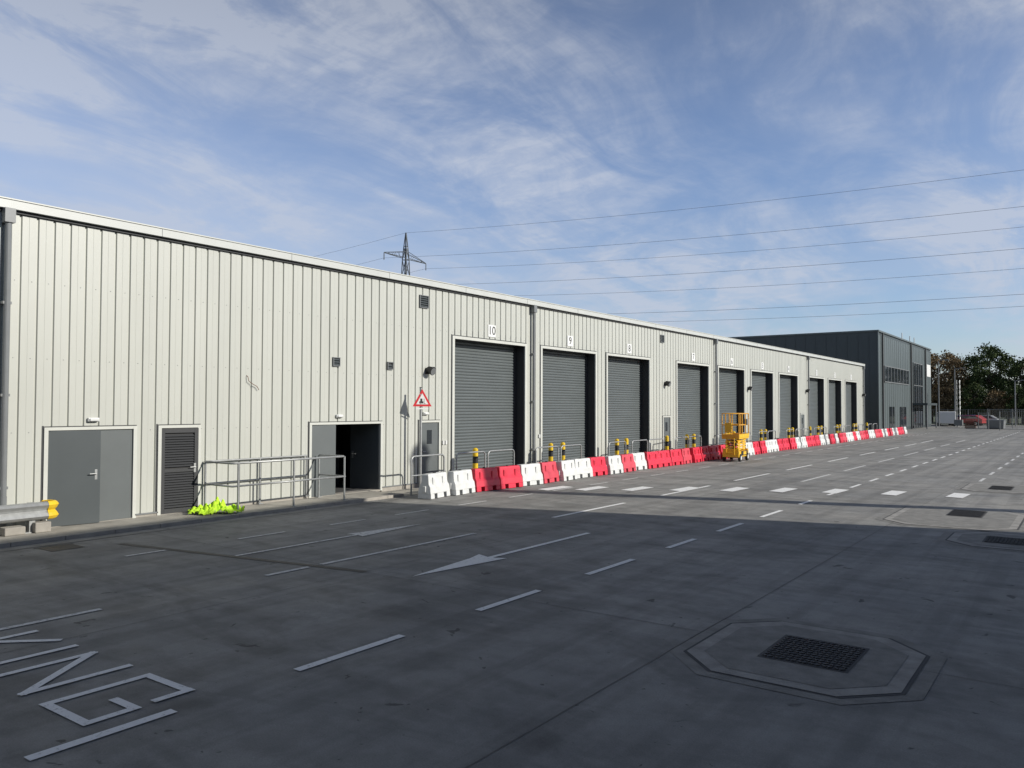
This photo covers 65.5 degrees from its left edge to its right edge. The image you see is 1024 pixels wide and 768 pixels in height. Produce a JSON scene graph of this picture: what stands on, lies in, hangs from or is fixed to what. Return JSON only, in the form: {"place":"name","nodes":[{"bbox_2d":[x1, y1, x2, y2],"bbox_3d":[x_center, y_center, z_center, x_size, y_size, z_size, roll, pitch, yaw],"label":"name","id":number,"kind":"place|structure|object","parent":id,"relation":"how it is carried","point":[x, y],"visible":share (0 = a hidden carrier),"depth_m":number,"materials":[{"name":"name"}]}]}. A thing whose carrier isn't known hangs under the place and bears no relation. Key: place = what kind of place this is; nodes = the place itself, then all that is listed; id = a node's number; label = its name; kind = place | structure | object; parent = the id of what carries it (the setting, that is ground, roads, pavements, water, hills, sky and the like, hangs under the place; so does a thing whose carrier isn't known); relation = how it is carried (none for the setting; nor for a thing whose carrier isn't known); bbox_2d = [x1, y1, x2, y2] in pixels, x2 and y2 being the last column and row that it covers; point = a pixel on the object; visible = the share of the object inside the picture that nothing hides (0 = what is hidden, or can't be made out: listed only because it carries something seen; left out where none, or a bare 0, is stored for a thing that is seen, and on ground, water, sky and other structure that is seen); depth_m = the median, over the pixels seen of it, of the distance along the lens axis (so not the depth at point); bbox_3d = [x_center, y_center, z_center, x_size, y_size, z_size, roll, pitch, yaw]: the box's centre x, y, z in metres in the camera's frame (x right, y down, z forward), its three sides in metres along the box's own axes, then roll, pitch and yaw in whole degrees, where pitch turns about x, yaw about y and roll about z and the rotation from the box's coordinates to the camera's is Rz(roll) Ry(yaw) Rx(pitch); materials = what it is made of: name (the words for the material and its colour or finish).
{"place":"outdoors","nodes":[
{"label":"outdoors","id":0,"kind":"place"},
{"bbox_2d":[0,487,418,547],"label":"pavement","id":1,"kind":"structure","parent":0,"point":[60,533],"depth_m":16.53,"materials":[{"name":"concrete"}]},
{"bbox_2d":[0,500,58,536],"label":"crash barrier","id":2,"kind":"object","parent":1,"relation":"on","point":[29,513],"visible":1,"depth_m":14.56,"materials":[{"name":"metal"}]},
{"bbox_2d":[187,497,244,514],"bbox_3d":[-6.479,2.639,17.349,1.238,0.355,0.747,0,-2,-2],"label":"hi vis clothing heap","id":3,"kind":"object","parent":1,"relation":"on","point":[216,505],"visible":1,"depth_m":17.22,"materials":[{"name":"fabric"}]},
{"bbox_2d":[204,454,347,512],"bbox_3d":[-5.537,2.335,18.892,1.130,1.164,3.350,-1,-2,36],"label":"handrail","id":4,"kind":"object","parent":1,"relation":"on","point":[260,478],"visible":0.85,"depth_m":18.65,"materials":[{"name":"metal"}]},
{"bbox_2d":[413,387,430,485],"bbox_3d":[-2.620,1.577,23.042,0.580,2.970,0.109,1,-2,-28],"label":"warning sign","id":5,"kind":"object","parent":1,"relation":"on","point":[421,400],"visible":0.94,"depth_m":23.02,"materials":[{"name":"metal"}]},
{"bbox_2d":[0,424,1023,767],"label":"concrete yard","id":6,"kind":"structure","parent":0,"point":[454,676],"depth_m":8.99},
{"bbox_2d":[33,543,83,550],"bbox_3d":[-7.656,2.773,13.505,0.550,0.001,0.650,-1,-2,36],"label":"drain cover","id":7,"kind":"object","parent":6,"relation":"on","point":[61,547],"visible":1,"depth_m":13.49,"materials":[{"name":"metal"}]},
{"bbox_2d":[0,630,195,725],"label":"road lettering","id":8,"kind":"object","parent":6,"relation":"on","point":[72,716],"visible":1,"depth_m":6.89,"materials":[{"name":"paint"}]},
{"bbox_2d":[0,499,397,551],"bbox_3d":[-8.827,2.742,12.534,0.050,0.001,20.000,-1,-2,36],"label":"kerb","id":9,"kind":"object","parent":6,"relation":"on","point":[184,527],"visible":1,"depth_m":15.62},
{"bbox_2d":[25,483,418,526],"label":"plinth","id":10,"kind":"structure","parent":6,"relation":"on","point":[397,487],"depth_m":19.66,"materials":[{"name":"concrete"}]},
{"bbox_2d":[0,211,862,526],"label":"front cladding","id":11,"kind":"structure","parent":10,"relation":"on","point":[278,333],"depth_m":18.88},
{"bbox_2d":[0,207,15,526],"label":"downpipe","id":12,"kind":"object","parent":11,"relation":"attached to","point":[8,217],"visible":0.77,"depth_m":14.57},
{"bbox_2d":[40,425,136,526],"bbox_3d":[-8.535,1.821,15.991,0.330,1.990,1.866,-1,-2,36],"label":"door frame","id":13,"kind":"object","parent":11,"relation":"attached to","point":[44,462],"visible":0.75,"depth_m":15.82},
{"bbox_2d":[47,430,100,526],"bbox_3d":[-8.568,1.834,15.575,0.946,1.840,0.106,2,-2,-44],"label":"door leaf","id":14,"kind":"object","parent":13,"relation":"attached to","point":[73,486],"visible":0.98,"depth_m":15.59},
{"bbox_2d":[99,429,131,520],"bbox_3d":[-8.158,1.857,16.335,0.045,1.840,0.696,-1,-2,36],"label":"door leaf","id":15,"kind":"object","parent":13,"relation":"attached to","point":[115,473],"visible":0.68,"depth_m":16.33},
{"bbox_2d":[155,424,200,514],"bbox_3d":[-7.423,1.867,17.518,0.330,1.990,1.046,-1,-2,36],"label":"door frame","id":16,"kind":"object","parent":11,"relation":"attached to","point":[159,427],"visible":0.77,"depth_m":17.07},
{"bbox_2d":[161,428,198,513],"bbox_3d":[-7.275,1.890,17.426,0.111,1.840,0.846,-1,-2,42],"label":"louvre door leaf","id":17,"kind":"object","parent":16,"relation":"attached to","point":[179,471],"visible":0.91,"depth_m":17.45,"materials":[{"name":"grey"}]},
{"bbox_2d":[307,421,382,497],"bbox_3d":[-4.554,1.987,21.457,0.330,1.990,2.636,-1,-2,36],"label":"door frame","id":18,"kind":"object","parent":11,"relation":"attached to","point":[309,464],"visible":0.87,"depth_m":21.36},
{"bbox_2d":[311,425,335,496],"bbox_3d":[-4.930,1.991,20.745,0.045,1.840,0.806,-1,-2,38],"label":"door leaf","id":19,"kind":"object","parent":18,"relation":"attached to","point":[323,439],"visible":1,"depth_m":20.75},
{"bbox_2d":[350,424,378,488],"bbox_3d":[-4.190,2.044,22.549,0.936,1.840,0.106,0,-2,22],"label":"door leaf","id":20,"kind":"object","parent":18,"relation":"attached to","point":[364,456],"visible":0.97,"depth_m":22.55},
{"bbox_2d":[417,420,440,485],"bbox_3d":[-2.620,2.067,24.112,0.330,1.990,1.006,-1,-2,36],"label":"door frame","id":21,"kind":"object","parent":11,"relation":"attached to","point":[439,442],"visible":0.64,"depth_m":24.36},
{"bbox_2d":[422,423,437,473],"bbox_3d":[-2.503,2.091,24.046,0.106,1.840,0.806,-1,-2,36],"label":"door leaf","id":22,"kind":"object","parent":21,"relation":"attached to","point":[429,442],"visible":0.72,"depth_m":24.08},
{"bbox_2d":[0,196,864,366],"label":"gutter fascia","id":23,"kind":"structure","parent":11,"relation":"attached to","point":[44,211],"depth_m":20.21,"materials":[{"name":"grey"}]},
{"bbox_2d":[450,334,526,470],"bbox_3d":[-0.709,0.826,26.548,0.078,4.680,4.112,-1,-2,36],"label":"shutter frame","id":24,"kind":"object","parent":11,"relation":"attached to","point":[453,337],"visible":0.79,"depth_m":25.59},
{"bbox_2d":[454,340,513,470],"bbox_3d":[-1.031,0.864,26.805,0.065,4.618,3.690,-1,-2,36],"label":"shutter curtain","id":25,"kind":"object","parent":24,"relation":"in","point":[484,396],"visible":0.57,"depth_m":26.91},
{"bbox_2d":[530,305,536,462],"bbox_3d":[0.762,0.152,28.423,0.200,5.943,0.180,-1,-2,36],"label":"downpipe","id":26,"kind":"object","parent":11,"relation":"attached to","point":[533,311],"visible":0.78,"depth_m":28.38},
{"bbox_2d":[539,345,596,462],"bbox_3d":[2.204,0.948,30.548,0.078,4.680,4.112,-1,-2,36],"label":"shutter frame","id":27,"kind":"object","parent":11,"relation":"attached to","point":[541,383],"visible":0.79,"depth_m":29.20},
{"bbox_2d":[605,352,650,455],"bbox_3d":[5.059,1.067,34.467,0.078,4.680,4.112,-1,-2,36],"label":"shutter frame","id":28,"kind":"object","parent":11,"relation":"attached to","point":[607,354],"visible":0.79,"depth_m":32.94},
{"bbox_2d":[676,360,709,448],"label":"shutter frame","id":29,"kind":"object","parent":11,"relation":"attached to","point":[692,363],"visible":0.79,"depth_m":40.25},
{"bbox_2d":[714,339,717,444],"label":"downpipe","id":30,"kind":"object","parent":11,"relation":"attached to","point":[715,403],"visible":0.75,"depth_m":42.20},
{"bbox_2d":[717,365,744,444],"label":"shutter frame","id":31,"kind":"object","parent":11,"relation":"attached to","point":[728,367],"visible":0.71,"depth_m":42.73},
{"bbox_2d":[750,369,773,441],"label":"shutter frame","id":32,"kind":"object","parent":11,"relation":"attached to","point":[755,370],"visible":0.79,"depth_m":48.30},
{"bbox_2d":[752,372,765,441],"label":"shutter curtain","id":33,"kind":"object","parent":32,"relation":"in","point":[758,402],"visible":0.54,"depth_m":49.08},
{"bbox_2d":[778,372,798,438],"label":"shutter frame","id":34,"kind":"object","parent":11,"relation":"attached to","point":[779,373],"visible":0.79,"depth_m":51.92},
{"bbox_2d":[780,375,790,438],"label":"shutter curtain","id":35,"kind":"object","parent":34,"relation":"in","point":[785,403],"visible":0.6,"depth_m":53.36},
{"bbox_2d":[832,380,840,428],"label":"shutter reveal","id":36,"kind":"object","parent":11,"relation":"in","point":[838,400],"visible":0.4,"depth_m":63.81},
{"bbox_2d":[121,543,365,571],"bbox_3d":[-4.480,2.760,12.745,5.241,0.002,0.120,-1,-2,26],"label":"drain channel","id":37,"kind":"object","parent":6,"relation":"on","point":[339,568],"visible":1,"depth_m":12.57,"materials":[{"name":"metal"}]},
{"bbox_2d":[235,524,417,555],"bbox_3d":[-3.151,2.814,14.578,0.430,0.001,4.410,-1,-2,36],"label":"road arrow","id":38,"kind":"object","parent":6,"relation":"on","point":[365,533],"visible":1,"depth_m":14.94,"materials":[{"name":"paint"}]},
{"bbox_2d":[333,424,379,492],"bbox_3d":[-5.652,1.641,22.599,3.220,2.800,5.150,-1,-2,36],"label":"interior room","id":39,"kind":"object","parent":6,"relation":"on","point":[342,439],"visible":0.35,"depth_m":25.33,"materials":[{"name":"grey"}]},
{"bbox_2d":[410,454,444,494],"bbox_3d":[-2.337,2.501,22.137,0.048,1.074,1.398,-1,-2,36],"label":"pedestrian guardrail","id":40,"kind":"object","parent":6,"relation":"on","point":[411,475],"visible":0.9,"depth_m":21.75,"materials":[{"name":"metal"}]},
{"bbox_2d":[418,472,449,498],"bbox_3d":[-2.062,2.670,21.142,0.418,0.665,1.060,-1,-2,26],"label":"traffic barrier","id":41,"kind":"object","parent":6,"relation":"on","point":[433,485],"visible":1,"depth_m":20.84,"materials":[{"name":"white plastic"}]},
{"bbox_2d":[447,469,474,495],"bbox_3d":[-1.443,2.697,22.027,0.418,0.665,1.060,-1,-2,29],"label":"traffic barrier","id":42,"kind":"object","parent":6,"relation":"on","point":[459,481],"visible":0.96,"depth_m":21.81,"materials":[{"name":"white plastic"}]},
{"bbox_2d":[471,467,500,491],"bbox_3d":[-0.808,2.723,22.880,0.418,0.665,1.060,-1,-2,41],"label":"traffic barrier","id":43,"kind":"object","parent":6,"relation":"on","point":[486,479],"visible":0.91,"depth_m":22.73,"materials":[{"name":"red plastic"}]},
{"bbox_2d":[454,329,525,464],"bbox_3d":[-0.912,0.746,26.722,0.498,4.850,4.050,-1,-2,36],"label":"shutter reveal","id":44,"kind":"object","parent":6,"relation":"on","point":[518,406],"visible":0.41,"depth_m":28.24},
{"bbox_2d":[415,533,588,575],"bbox_3d":[0.009,2.787,13.261,0.570,0.001,4.880,-1,-2,36],"label":"road arrow","id":45,"kind":"object","parent":6,"relation":"on","point":[478,559],"visible":1,"depth_m":12.54,"materials":[{"name":"paint"}]},
{"bbox_2d":[497,465,522,488],"bbox_3d":[-0.142,2.748,23.690,0.418,0.665,1.060,-1,-2,41],"label":"traffic barrier","id":46,"kind":"object","parent":6,"relation":"on","point":[509,476],"visible":0.85,"depth_m":23.56,"materials":[{"name":"red plastic"}]},
{"bbox_2d":[0,432,1023,760],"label":"lane marking","id":47,"kind":"object","parent":6,"relation":"on","point":[100,734],"visible":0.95,"depth_m":9.24,"materials":[{"name":"paint"}]},
{"bbox_2d":[3,436,1020,767],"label":"slab joint","id":48,"kind":"object","parent":6,"relation":"on","point":[595,612],"visible":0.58,"depth_m":9.71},
{"bbox_2d":[518,463,542,485],"bbox_3d":[0.506,2.775,24.573,0.418,0.665,1.060,-1,-2,40],"label":"traffic barrier","id":49,"kind":"object","parent":6,"relation":"on","point":[531,474],"visible":0.79,"depth_m":24.45,"materials":[{"name":"white plastic"}]},
{"bbox_2d":[540,461,558,483],"bbox_3d":[1.105,2.801,25.444,0.418,0.665,1.060,-1,-2,31],"label":"traffic barrier","id":50,"kind":"object","parent":6,"relation":"on","point":[549,471],"visible":0.81,"depth_m":25.30,"materials":[{"name":"red plastic"}]},
{"bbox_2d":[556,459,576,480],"bbox_3d":[1.762,2.826,26.271,0.418,0.665,1.060,-1,-2,31],"label":"traffic barrier","id":51,"kind":"object","parent":6,"relation":"on","point":[566,469],"visible":0.94,"depth_m":26.02,"materials":[{"name":"white plastic"}]},
{"bbox_2d":[543,344,594,457],"bbox_3d":[2.001,0.867,30.722,0.498,4.850,4.050,-1,-2,36],"label":"shutter reveal","id":52,"kind":"object","parent":6,"relation":"on","point":[589,405],"visible":0.4,"depth_m":32.24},
{"bbox_2d":[542,350,584,461],"bbox_3d":[1.883,0.985,30.805,0.065,4.618,3.690,-1,-2,36],"label":"shutter curtain","id":53,"kind":"object","parent":52,"relation":"in","point":[563,417],"visible":0.59,"depth_m":31.00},
{"bbox_2d":[571,458,592,478],"bbox_3d":[2.333,2.854,27.196,0.418,0.665,1.060,-1,-2,38],"label":"traffic barrier","id":54,"kind":"object","parent":6,"relation":"on","point":[583,467],"visible":0.77,"depth_m":27.08,"materials":[{"name":"white plastic"}]},
{"bbox_2d":[587,456,607,475],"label":"traffic barrier","id":55,"kind":"object","parent":6,"relation":"on","point":[598,465],"visible":0.77,"depth_m":27.92,"materials":[{"name":"red plastic"}]},
{"bbox_2d":[604,455,623,473],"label":"traffic barrier","id":56,"kind":"object","parent":6,"relation":"on","point":[614,464],"visible":0.91,"depth_m":28.65,"materials":[{"name":"white plastic"}]},
{"bbox_2d":[620,453,635,471],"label":"traffic barrier","id":57,"kind":"object","parent":6,"relation":"on","point":[628,462],"visible":0.77,"depth_m":29.61,"materials":[{"name":"red plastic"}]},
{"bbox_2d":[608,350,648,451],"bbox_3d":[4.856,0.986,34.641,0.498,4.850,4.050,-1,-2,36],"label":"shutter reveal","id":58,"kind":"object","parent":6,"relation":"on","point":[644,398],"visible":0.4,"depth_m":36.16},
{"bbox_2d":[608,357,639,455],"bbox_3d":[4.737,1.104,34.724,0.065,4.618,3.690,-1,-2,36],"label":"shutter curtain","id":59,"kind":"object","parent":58,"relation":"in","point":[623,398],"visible":0.56,"depth_m":34.96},
{"bbox_2d":[628,452,646,469],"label":"traffic barrier","id":60,"kind":"object","parent":6,"relation":"on","point":[640,461],"visible":0.74,"depth_m":30.58,"materials":[{"name":"white plastic"}]},
{"bbox_2d":[644,451,660,468],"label":"traffic barrier","id":61,"kind":"object","parent":6,"relation":"on","point":[652,459],"visible":0.8,"depth_m":31.30,"materials":[{"name":"red plastic"}]},
{"bbox_2d":[658,450,671,466],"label":"traffic barrier","id":62,"kind":"object","parent":6,"relation":"on","point":[665,458],"visible":0.77,"depth_m":32.25,"materials":[{"name":"red plastic"}]},
{"bbox_2d":[669,449,683,465],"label":"traffic barrier","id":63,"kind":"object","parent":6,"relation":"on","point":[676,456],"visible":0.79,"depth_m":33.07,"materials":[{"name":"red plastic"}]},
{"bbox_2d":[677,363,707,445],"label":"shutter reveal","id":64,"kind":"object","parent":6,"relation":"on","point":[704,402],"visible":0.4,"depth_m":41.74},
{"bbox_2d":[677,364,700,448],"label":"shutter curtain","id":65,"kind":"object","parent":64,"relation":"in","point":[688,382],"visible":0.49,"depth_m":40.59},
{"bbox_2d":[689,447,701,462],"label":"traffic barrier","id":66,"kind":"object","parent":6,"relation":"on","point":[695,454],"visible":0.86,"depth_m":34.58,"materials":[{"name":"red plastic"}]},
{"bbox_2d":[708,445,720,459],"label":"traffic barrier","id":67,"kind":"object","parent":6,"relation":"on","point":[714,452],"visible":0.74,"depth_m":36.53,"materials":[{"name":"red plastic"}]},
{"bbox_2d":[719,368,743,442],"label":"shutter reveal","id":68,"kind":"object","parent":6,"relation":"on","point":[740,390],"visible":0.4,"depth_m":46.03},
{"bbox_2d":[719,369,736,444],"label":"shutter curtain","id":69,"kind":"object","parent":68,"relation":"in","point":[727,391],"visible":0.53,"depth_m":44.87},
{"bbox_2d":[722,413,748,461],"bbox_3d":[10.086,2.383,35.863,0.848,2.142,1.843,-1,-2,30],"label":"scissor lift","id":70,"kind":"object","parent":6,"relation":"on","point":[732,452],"visible":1,"depth_m":35.31,"materials":[{"name":"yellow metal"}]},
{"bbox_2d":[540,486,969,497],"bbox_3d":[6.833,3.080,23.044,12.096,0.001,2.035,0,-2,8],"label":"give way marking","id":71,"kind":"object","parent":6,"relation":"on","point":[955,495],"visible":1,"depth_m":23.15,"materials":[{"name":"paint"}]},
{"bbox_2d":[752,371,772,439],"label":"shutter reveal","id":72,"kind":"object","parent":6,"relation":"on","point":[768,408],"visible":0.4,"depth_m":50.14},
{"bbox_2d":[780,374,796,436],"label":"shutter reveal","id":73,"kind":"object","parent":6,"relation":"on","point":[793,386],"visible":0.4,"depth_m":54.35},
{"bbox_2d":[669,618,946,704],"bbox_3d":[2.877,2.635,7.799,2.280,0.021,2.400,-1,-2,36],"label":"manhole cover","id":74,"kind":"object","parent":6,"relation":"on","point":[834,664],"visible":1,"depth_m":7.57,"materials":[{"name":"concrete"}]},
{"bbox_2d":[802,378,823,434],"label":"shutter reveal","id":75,"kind":"object","parent":6,"relation":"on","point":[820,405],"visible":0.4,"depth_m":59.68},
{"bbox_2d":[734,332,930,429],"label":"walls","id":76,"kind":"structure","parent":6,"relation":"on","point":[847,350],"depth_m":78.26,"materials":[{"name":"metal"}]},
{"bbox_2d":[728,330,930,428],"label":"building trim","id":77,"kind":"structure","parent":76,"relation":"on","point":[883,332],"depth_m":79.12,"materials":[{"name":"metal"}]},
{"bbox_2d":[756,335,929,428],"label":"panel joints","id":78,"kind":"object","parent":76,"relation":"attached to","point":[880,364],"visible":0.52,"depth_m":81.82,"materials":[{"name":"metal"}]},
{"bbox_2d":[879,335,930,428],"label":"front panels","id":79,"kind":"object","parent":76,"relation":"attached to","point":[891,358],"visible":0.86,"depth_m":84.87,"materials":[{"name":"metal"}]},
{"bbox_2d":[882,333,930,428],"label":"downpipes and sign","id":80,"kind":"object","parent":76,"relation":"attached to","point":[928,368],"visible":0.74,"depth_m":89.96,"materials":[{"name":"grey"}]},
{"bbox_2d":[884,362,936,428],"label":"windows and entrance","id":81,"kind":"structure","parent":76,"relation":"in","point":[896,375],"depth_m":90.21,"materials":[{"name":"grey glass"}]},
{"bbox_2d":[846,381,856,430],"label":"shutter reveal","id":82,"kind":"object","parent":6,"relation":"on","point":[853,403],"visible":0.39,"depth_m":68.02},
{"bbox_2d":[875,506,1023,531],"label":"manhole cover","id":83,"kind":"object","parent":6,"relation":"on","point":[973,519],"visible":1,"depth_m":17.31,"materials":[{"name":"concrete"}]},
{"bbox_2d":[956,415,986,425],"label":"parked car","id":84,"kind":"object","parent":6,"relation":"on","point":[971,417],"visible":0.41,"depth_m":107.02,"materials":[{"name":"red"}]},
{"bbox_2d":[936,531,1023,551],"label":"manhole cover","id":85,"kind":"object","parent":6,"relation":"on","point":[1013,542],"visible":1,"depth_m":14.49,"materials":[{"name":"concrete"}]},
{"bbox_2d":[955,483,1023,493],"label":"manhole cover","id":86,"kind":"object","parent":6,"relation":"on","point":[997,488],"visible":1,"depth_m":23.80,"materials":[{"name":"concrete"}]},
{"bbox_2d":[986,420,1004,428],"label":"waste skip","id":87,"kind":"object","parent":6,"relation":"on","point":[993,424],"visible":0.79,"depth_m":90.51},
{"bbox_2d":[0,0,1023,390],"label":"sky","id":88,"kind":"structure","parent":0,"point":[312,128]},
{"bbox_2d":[810,378,817,435],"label":"shutter curtain","id":89,"kind":"object","parent":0,"point":[813,404],"visible":0.51,"depth_m":58.86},
{"bbox_2d":[829,380,835,433],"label":"shutter curtain","id":90,"kind":"object","parent":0,"point":[832,414],"visible":0.56,"depth_m":63.02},
{"bbox_2d":[846,382,851,431],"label":"shutter curtain","id":91,"kind":"object","parent":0,"point":[848,405],"visible":0.41,"depth_m":67.29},
{"bbox_2d":[937,411,955,425],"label":"parked van","id":92,"kind":"object","parent":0,"point":[947,417],"visible":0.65,"depth_m":103.12,"materials":[{"name":"grey"}]},
{"bbox_2d":[931,414,1023,424],"bbox_3d":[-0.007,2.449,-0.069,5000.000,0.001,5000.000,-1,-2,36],"label":"ground","id":93,"kind":"structure","parent":0,"point":[1019,422],"depth_m":133.95,"materials":[{"name":"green plant"}]},
{"bbox_2d":[384,233,425,274],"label":"electricity pylon","id":94,"kind":"object","parent":93,"relation":"on","point":[405,251],"visible":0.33,"depth_m":232.01,"materials":[{"name":"grey metal"}]},
{"bbox_2d":[314,170,1023,321],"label":"power line","id":95,"kind":"object","parent":94,"relation":"attached to","point":[756,250],"visible":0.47,"depth_m":180.09,"materials":[{"name":"grey metal"}]},
{"bbox_2d":[930,352,955,421],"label":"tree","id":96,"kind":"object","parent":93,"relation":"on","point":[934,357],"visible":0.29,"depth_m":133.13,"materials":[{"name":"brown plant"}]},
{"bbox_2d":[931,384,965,415],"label":"tree","id":97,"kind":"object","parent":93,"relation":"on","point":[944,397],"visible":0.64,"depth_m":126.04,"materials":[{"name":"brown plant"}]},
{"bbox_2d":[932,350,971,410],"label":"tree","id":98,"kind":"object","parent":93,"relation":"on","point":[948,355],"visible":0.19,"depth_m":137.42,"materials":[{"name":"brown plant"}]},
{"bbox_2d":[934,356,974,414],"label":"tree","id":99,"kind":"object","parent":93,"relation":"on","point":[954,362],"visible":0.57,"depth_m":131.41,"materials":[{"name":"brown plant"}]},
{"bbox_2d":[946,352,997,409],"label":"tree","id":100,"kind":"object","parent":93,"relation":"on","point":[972,358],"visible":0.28,"depth_m":131.92,"materials":[{"name":"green plant"}]},
{"bbox_2d":[950,382,996,414],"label":"tree","id":101,"kind":"object","parent":93,"relation":"on","point":[976,399],"visible":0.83,"depth_m":122.94,"materials":[{"name":"green plant"}]},
{"bbox_2d":[961,341,1020,413],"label":"tree","id":102,"kind":"object","parent":93,"relation":"on","point":[991,353],"visible":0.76,"depth_m":125.64,"materials":[{"name":"green plant"}]},
{"bbox_2d":[980,388,1018,417],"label":"tree","id":103,"kind":"object","parent":93,"relation":"on","point":[993,395],"visible":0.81,"depth_m":120.32,"materials":[{"name":"brown plant"}]},
{"bbox_2d":[976,353,1023,422],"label":"tree","id":104,"kind":"object","parent":93,"relation":"on","point":[1008,357],"visible":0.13,"depth_m":128.08,"materials":[{"name":"green plant"}]},
{"bbox_2d":[995,357,1023,423],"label":"tree","id":105,"kind":"object","parent":93,"relation":"on","point":[1020,366],"visible":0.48,"depth_m":123.14,"materials":[{"name":"green plant"}]},
{"bbox_2d":[997,383,1023,423],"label":"tree","id":106,"kind":"object","parent":93,"relation":"on","point":[1019,391],"visible":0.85,"depth_m":118.35,"materials":[{"name":"green plant"}]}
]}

